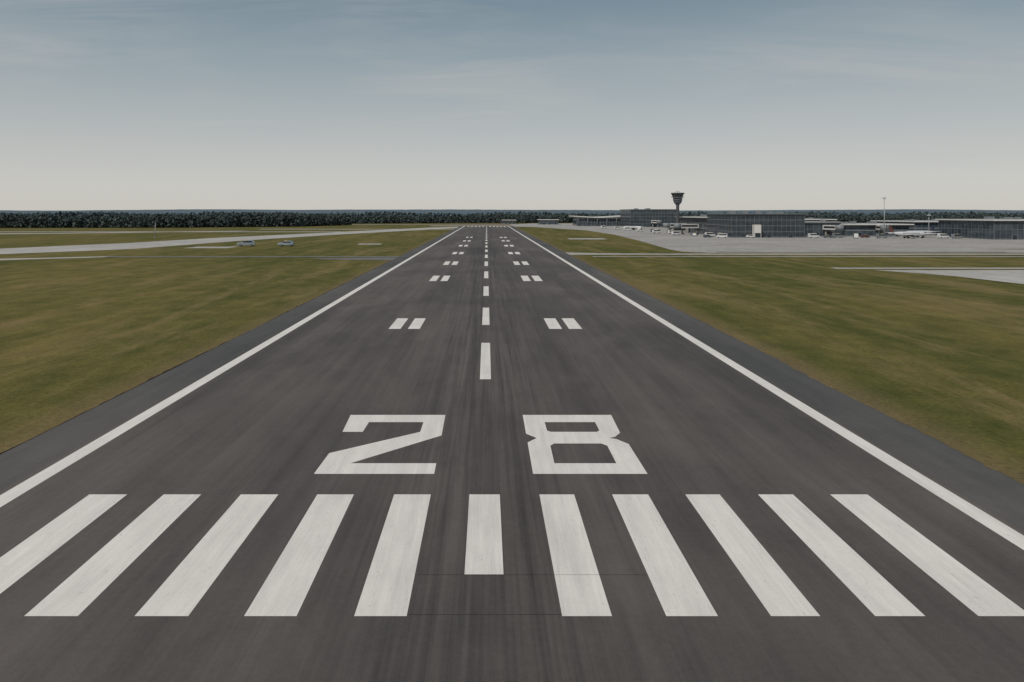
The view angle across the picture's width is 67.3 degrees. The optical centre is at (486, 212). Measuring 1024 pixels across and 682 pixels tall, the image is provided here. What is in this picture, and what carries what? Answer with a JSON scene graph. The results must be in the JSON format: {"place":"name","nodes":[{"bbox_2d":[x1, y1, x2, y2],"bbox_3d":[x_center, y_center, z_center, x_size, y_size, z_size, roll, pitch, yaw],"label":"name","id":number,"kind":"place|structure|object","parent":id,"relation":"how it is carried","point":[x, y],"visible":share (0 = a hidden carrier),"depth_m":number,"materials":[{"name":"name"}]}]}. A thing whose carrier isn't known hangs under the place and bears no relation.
{"place":"outdoors","nodes":[
{"label":"outdoors","id":0,"kind":"place"},
{"bbox_2d":[0,256,107,259],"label":"service road","id":1,"kind":"structure","parent":0,"point":[48,258],"depth_m":228.80,"materials":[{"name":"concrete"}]},
{"bbox_2d":[108,256,398,256],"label":"service road","id":2,"kind":"structure","parent":0,"point":[253,256],"depth_m":239.14,"materials":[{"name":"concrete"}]},
{"bbox_2d":[502,220,515,223],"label":"airport shed","id":3,"kind":"structure","parent":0,"point":[508,221],"depth_m":960.00,"materials":[{"name":"grey metal"}]},
{"bbox_2d":[0,215,1023,481],"bbox_3d":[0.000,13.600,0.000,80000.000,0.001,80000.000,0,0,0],"label":"grass ground","id":4,"kind":"structure","parent":0,"point":[938,357],"depth_m":109.37,"materials":[{"name":"green plant"}]},
{"bbox_2d":[0,231,213,233],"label":"taxiway","id":5,"kind":"structure","parent":4,"relation":"on","point":[98,232],"depth_m":533.87,"materials":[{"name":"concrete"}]},
{"bbox_2d":[0,212,352,227],"bbox_3d":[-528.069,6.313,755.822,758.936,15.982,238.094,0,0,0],"label":"distant forest","id":6,"kind":"object","parent":4,"relation":"on","point":[270,219],"visible":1,"depth_m":718.39,"materials":[{"name":"green plant"}]},
{"bbox_2d":[189,247,231,247],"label":"hardstand","id":7,"kind":"structure","parent":4,"relation":"on","point":[210,247],"depth_m":301.75,"materials":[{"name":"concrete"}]},
{"bbox_2d":[0,227,456,253],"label":"taxiway","id":8,"kind":"structure","parent":4,"relation":"on","point":[136,245],"depth_m":341.32,"materials":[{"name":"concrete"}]},
{"bbox_2d":[237,240,254,245],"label":"parked car","id":9,"kind":"object","parent":4,"relation":"on","point":[249,242],"visible":1,"depth_m":311.77,"materials":[{"name":"blue paint"}]},
{"bbox_2d":[278,240,293,245],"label":"parked car","id":10,"kind":"object","parent":4,"relation":"on","point":[287,242],"visible":1,"depth_m":312.74,"materials":[{"name":"blue paint"}]},
{"bbox_2d":[313,257,396,259],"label":"hardstand","id":11,"kind":"structure","parent":4,"relation":"on","point":[387,258],"depth_m":228.80,"materials":[{"name":"concrete"}]},
{"bbox_2d":[321,213,619,223],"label":"distant forest","id":12,"kind":"object","parent":4,"relation":"on","point":[482,218],"visible":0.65,"depth_m":1022.62,"materials":[{"name":"green plant"}]},
{"bbox_2d":[0,226,1023,681],"bbox_3d":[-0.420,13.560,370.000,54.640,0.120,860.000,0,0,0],"label":"runway","id":13,"kind":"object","parent":4,"relation":"on","point":[486,454],"visible":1,"depth_m":34.74,"materials":[{"name":"grey asphalt"}]},
{"bbox_2d":[0,211,1023,217],"bbox_3d":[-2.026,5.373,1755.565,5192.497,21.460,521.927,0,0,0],"label":"distant forest","id":14,"kind":"object","parent":4,"relation":"on","point":[111,214],"visible":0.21,"depth_m":1579.27,"materials":[{"name":"green plant"}]},
{"bbox_2d":[568,238,602,238],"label":"hardstand","id":15,"kind":"structure","parent":4,"relation":"on","point":[585,238],"depth_m":408.25,"materials":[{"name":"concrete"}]},
{"bbox_2d":[511,223,1023,252],"bbox_3d":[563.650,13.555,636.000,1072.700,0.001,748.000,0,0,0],"label":"apron","id":16,"kind":"object","parent":4,"relation":"on","point":[686,242],"visible":0.65,"depth_m":341.32,"materials":[{"name":"concrete"}]},
{"bbox_2d":[537,219,558,224],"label":"airport shed","id":17,"kind":"structure","parent":16,"relation":"on","point":[547,221],"depth_m":900.00,"materials":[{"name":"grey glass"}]},
{"bbox_2d":[570,215,619,225],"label":"swept roof concourse","id":18,"kind":"structure","parent":16,"relation":"on","point":[599,221],"depth_m":800.00,"materials":[{"name":"grey glass"}]},
{"bbox_2d":[622,223,644,229],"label":"airliner","id":19,"kind":"object","parent":16,"relation":"on","point":[633,227],"visible":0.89,"depth_m":618.09,"materials":[{"name":"white paint"}]},
{"bbox_2d":[620,210,658,226],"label":"mullions","id":20,"kind":"object","parent":16,"relation":"on","point":[630,217],"visible":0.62,"depth_m":757.18,"materials":[{"name":"grey metal"}]},
{"bbox_2d":[620,216,674,226],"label":"floor bands","id":21,"kind":"object","parent":16,"relation":"on","point":[645,223],"visible":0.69,"depth_m":741.88,"materials":[{"name":"metal"}]},
{"bbox_2d":[663,223,686,227],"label":"jet bridge","id":22,"kind":"structure","parent":16,"relation":"on","point":[667,225],"depth_m":513.58,"materials":[{"name":"grey metal"}]},
{"bbox_2d":[671,231,680,234],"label":"airport van","id":23,"kind":"object","parent":16,"relation":"on","point":[675,233],"visible":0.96,"depth_m":468.87,"materials":[{"name":"white paint"}]},
{"bbox_2d":[667,191,687,232],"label":"control tower","id":24,"kind":"structure","parent":16,"relation":"on","point":[677,198],"depth_m":517.41,"materials":[{"name":"concrete"}]},
{"bbox_2d":[675,214,707,234],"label":"terminal wing","id":25,"kind":"structure","parent":16,"relation":"on","point":[701,220],"depth_m":497.45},
{"bbox_2d":[705,232,714,236],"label":"airport van","id":26,"kind":"object","parent":16,"relation":"on","point":[711,234],"visible":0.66,"depth_m":439.00,"materials":[{"name":"white paint"}]},
{"bbox_2d":[716,233,726,237],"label":"airport van","id":27,"kind":"object","parent":16,"relation":"on","point":[722,235],"visible":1,"depth_m":417.14,"materials":[{"name":"white paint"}]},
{"bbox_2d":[707,215,804,237],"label":"floor bands","id":28,"kind":"object","parent":16,"relation":"on","point":[713,231],"visible":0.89,"depth_m":422.88,"materials":[{"name":"metal"}]},
{"bbox_2d":[709,215,804,237],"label":"mullions","id":29,"kind":"object","parent":16,"relation":"on","point":[754,224],"visible":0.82,"depth_m":422.85,"materials":[{"name":"grey metal"}]},
{"bbox_2d":[745,233,792,237],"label":"doors","id":30,"kind":"structure","parent":16,"relation":"on","point":[769,235],"depth_m":422.77,"materials":[{"name":"grey metal"}]},
{"bbox_2d":[808,233,819,237],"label":"airport van","id":31,"kind":"object","parent":16,"relation":"on","point":[811,235],"visible":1,"depth_m":417.06,"materials":[{"name":"white paint"}]},
{"bbox_2d":[805,219,843,235],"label":"glass concourse","id":32,"kind":"structure","parent":16,"relation":"on","point":[816,227],"depth_m":446.00,"materials":[{"name":"glass"}]},
{"bbox_2d":[832,233,843,237],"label":"airport van","id":33,"kind":"object","parent":16,"relation":"on","point":[835,235],"visible":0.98,"depth_m":418.99,"materials":[{"name":"grey metal"}]},
{"bbox_2d":[843,230,908,236],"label":"floor bands","id":34,"kind":"object","parent":16,"relation":"on","point":[873,235],"visible":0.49,"depth_m":441.88,"materials":[{"name":"grey metal"}]},
{"bbox_2d":[857,232,899,236],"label":"doors","id":35,"kind":"structure","parent":16,"relation":"on","point":[859,234],"depth_m":441.77,"materials":[{"name":"grey metal"}]},
{"bbox_2d":[876,233,887,237],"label":"airport van","id":36,"kind":"object","parent":16,"relation":"on","point":[881,235],"visible":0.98,"depth_m":410.97,"materials":[{"name":"grey metal"}]},
{"bbox_2d":[882,197,885,233],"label":"floodlight mast","id":37,"kind":"object","parent":16,"relation":"on","point":[884,198],"visible":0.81,"depth_m":422.79,"materials":[{"name":"metal"}]},
{"bbox_2d":[888,226,926,237],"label":"airliner","id":38,"kind":"object","parent":16,"relation":"on","point":[911,233],"visible":0.96,"depth_m":410.72,"materials":[{"name":"white paint"}]},
{"bbox_2d":[907,225,941,236],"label":"airliner","id":39,"kind":"object","parent":16,"relation":"on","point":[931,231],"visible":0.37,"depth_m":427.17,"materials":[{"name":"white paint"}]},
{"bbox_2d":[937,233,949,237],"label":"airport van","id":40,"kind":"object","parent":16,"relation":"on","point":[942,235],"visible":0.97,"depth_m":410.96,"materials":[{"name":"white paint"}]},
{"bbox_2d":[951,234,962,238],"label":"airport van","id":41,"kind":"object","parent":16,"relation":"on","point":[955,236],"visible":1,"depth_m":406.94,"materials":[{"name":"grey metal"}]},
{"bbox_2d":[935,217,1023,239],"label":"terminal building","id":42,"kind":"structure","parent":16,"relation":"on","point":[1006,228],"depth_m":400.36,"materials":[{"name":"glass"}]},
{"bbox_2d":[565,252,1023,254],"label":"taxiway","id":43,"kind":"structure","parent":4,"relation":"on","point":[765,254],"depth_m":250.67,"materials":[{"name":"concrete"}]},
{"bbox_2d":[679,211,1023,222],"bbox_3d":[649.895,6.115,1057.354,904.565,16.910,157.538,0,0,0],"label":"distant forest","id":44,"kind":"object","parent":4,"relation":"on","point":[857,218],"visible":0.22,"depth_m":1012.31,"materials":[{"name":"green plant"}]},
{"bbox_2d":[880,270,1023,283],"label":"taxiway","id":45,"kind":"structure","parent":4,"relation":"on","point":[1013,276],"depth_m":172.07,"materials":[{"name":"concrete"}]},
{"bbox_2d":[0,209,1023,214],"bbox_3d":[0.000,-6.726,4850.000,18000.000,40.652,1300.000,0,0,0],"label":"hills","id":46,"kind":"structure","parent":0,"point":[484,212],"depth_m":4787.41,"materials":[{"name":"green plant"}]},
{"bbox_2d":[0,0,1023,210],"label":"sky","id":47,"kind":"structure","parent":0,"point":[105,104],"materials":[{"name":"blue"}]},
{"bbox_2d":[620,209,675,209],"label":"roof","id":48,"kind":"structure","parent":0,"point":[647,209],"depth_m":741.50,"materials":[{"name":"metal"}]},
{"bbox_2d":[622,210,675,225],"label":"glazed walls","id":49,"kind":"structure","parent":0,"point":[651,213],"depth_m":742.00,"materials":[{"name":"grey glass"}]},
{"bbox_2d":[651,220,661,226],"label":"jet bridge","id":50,"kind":"structure","parent":0,"point":[655,221],"depth_m":730.45,"materials":[{"name":"grey metal"}]},
{"bbox_2d":[674,224,698,234],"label":"jet bridge","id":51,"kind":"structure","parent":0,"point":[682,226],"depth_m":485.46,"materials":[{"name":"grey metal"}]},
{"bbox_2d":[707,214,803,235],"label":"glazed walls","id":52,"kind":"structure","parent":0,"point":[718,222],"depth_m":423.00,"materials":[{"name":"grey glass"}]},
{"bbox_2d":[706,213,805,214],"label":"roof","id":53,"kind":"structure","parent":52,"relation":"on","point":[756,213],"depth_m":422.60,"materials":[{"name":"metal"}]},
{"bbox_2d":[729,211,783,212],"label":"rooftop units","id":54,"kind":"object","parent":53,"relation":"on","point":[755,212],"visible":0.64,"depth_m":436.10,"materials":[{"name":"grey metal"}]},
{"bbox_2d":[752,225,760,237],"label":"entrance block","id":55,"kind":"structure","parent":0,"point":[756,231],"depth_m":419.00,"materials":[{"name":"white concrete"}]},
{"bbox_2d":[593,256,1023,256],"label":"service road","id":56,"kind":"structure","parent":0,"point":[808,256],"depth_m":239.32,"materials":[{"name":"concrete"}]},
{"bbox_2d":[823,225,843,235],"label":"jet bridge","id":57,"kind":"structure","parent":0,"point":[833,227],"depth_m":435.57,"materials":[{"name":"white metal"}]},
{"bbox_2d":[708,244,1023,244],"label":"apron markings","id":58,"kind":"object","parent":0,"point":[865,244],"visible":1,"depth_m":330.20,"materials":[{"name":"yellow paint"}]},
{"bbox_2d":[843,225,908,234],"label":"glazed walls","id":59,"kind":"structure","parent":0,"point":[872,227],"depth_m":442.00,"materials":[{"name":"grey glass"}]},
{"bbox_2d":[839,223,913,224],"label":"roof","id":60,"kind":"structure","parent":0,"point":[875,224],"depth_m":440.00,"materials":[{"name":"grey metal"}]},
{"bbox_2d":[832,221,876,223],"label":"rooftop units","id":61,"kind":"object","parent":60,"relation":"on","point":[853,222],"visible":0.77,"depth_m":459.05,"materials":[{"name":"grey metal"}]},
{"bbox_2d":[876,225,888,233],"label":"jet bridge","id":62,"kind":"structure","parent":0,"point":[879,227],"depth_m":430.04,"materials":[{"name":"grey metal"}]},
{"bbox_2d":[877,221,937,232],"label":"glazed walls","id":63,"kind":"structure","parent":0,"point":[924,224],"depth_m":470.00,"materials":[{"name":"grey glass"}]},
{"bbox_2d":[870,220,937,221],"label":"roof","id":64,"kind":"structure","parent":63,"relation":"on","point":[904,221],"depth_m":501.62,"materials":[{"name":"grey metal"}]},
{"bbox_2d":[835,268,1023,268],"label":"service road","id":65,"kind":"structure","parent":0,"point":[929,268],"depth_m":187.44,"materials":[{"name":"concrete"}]}
]}

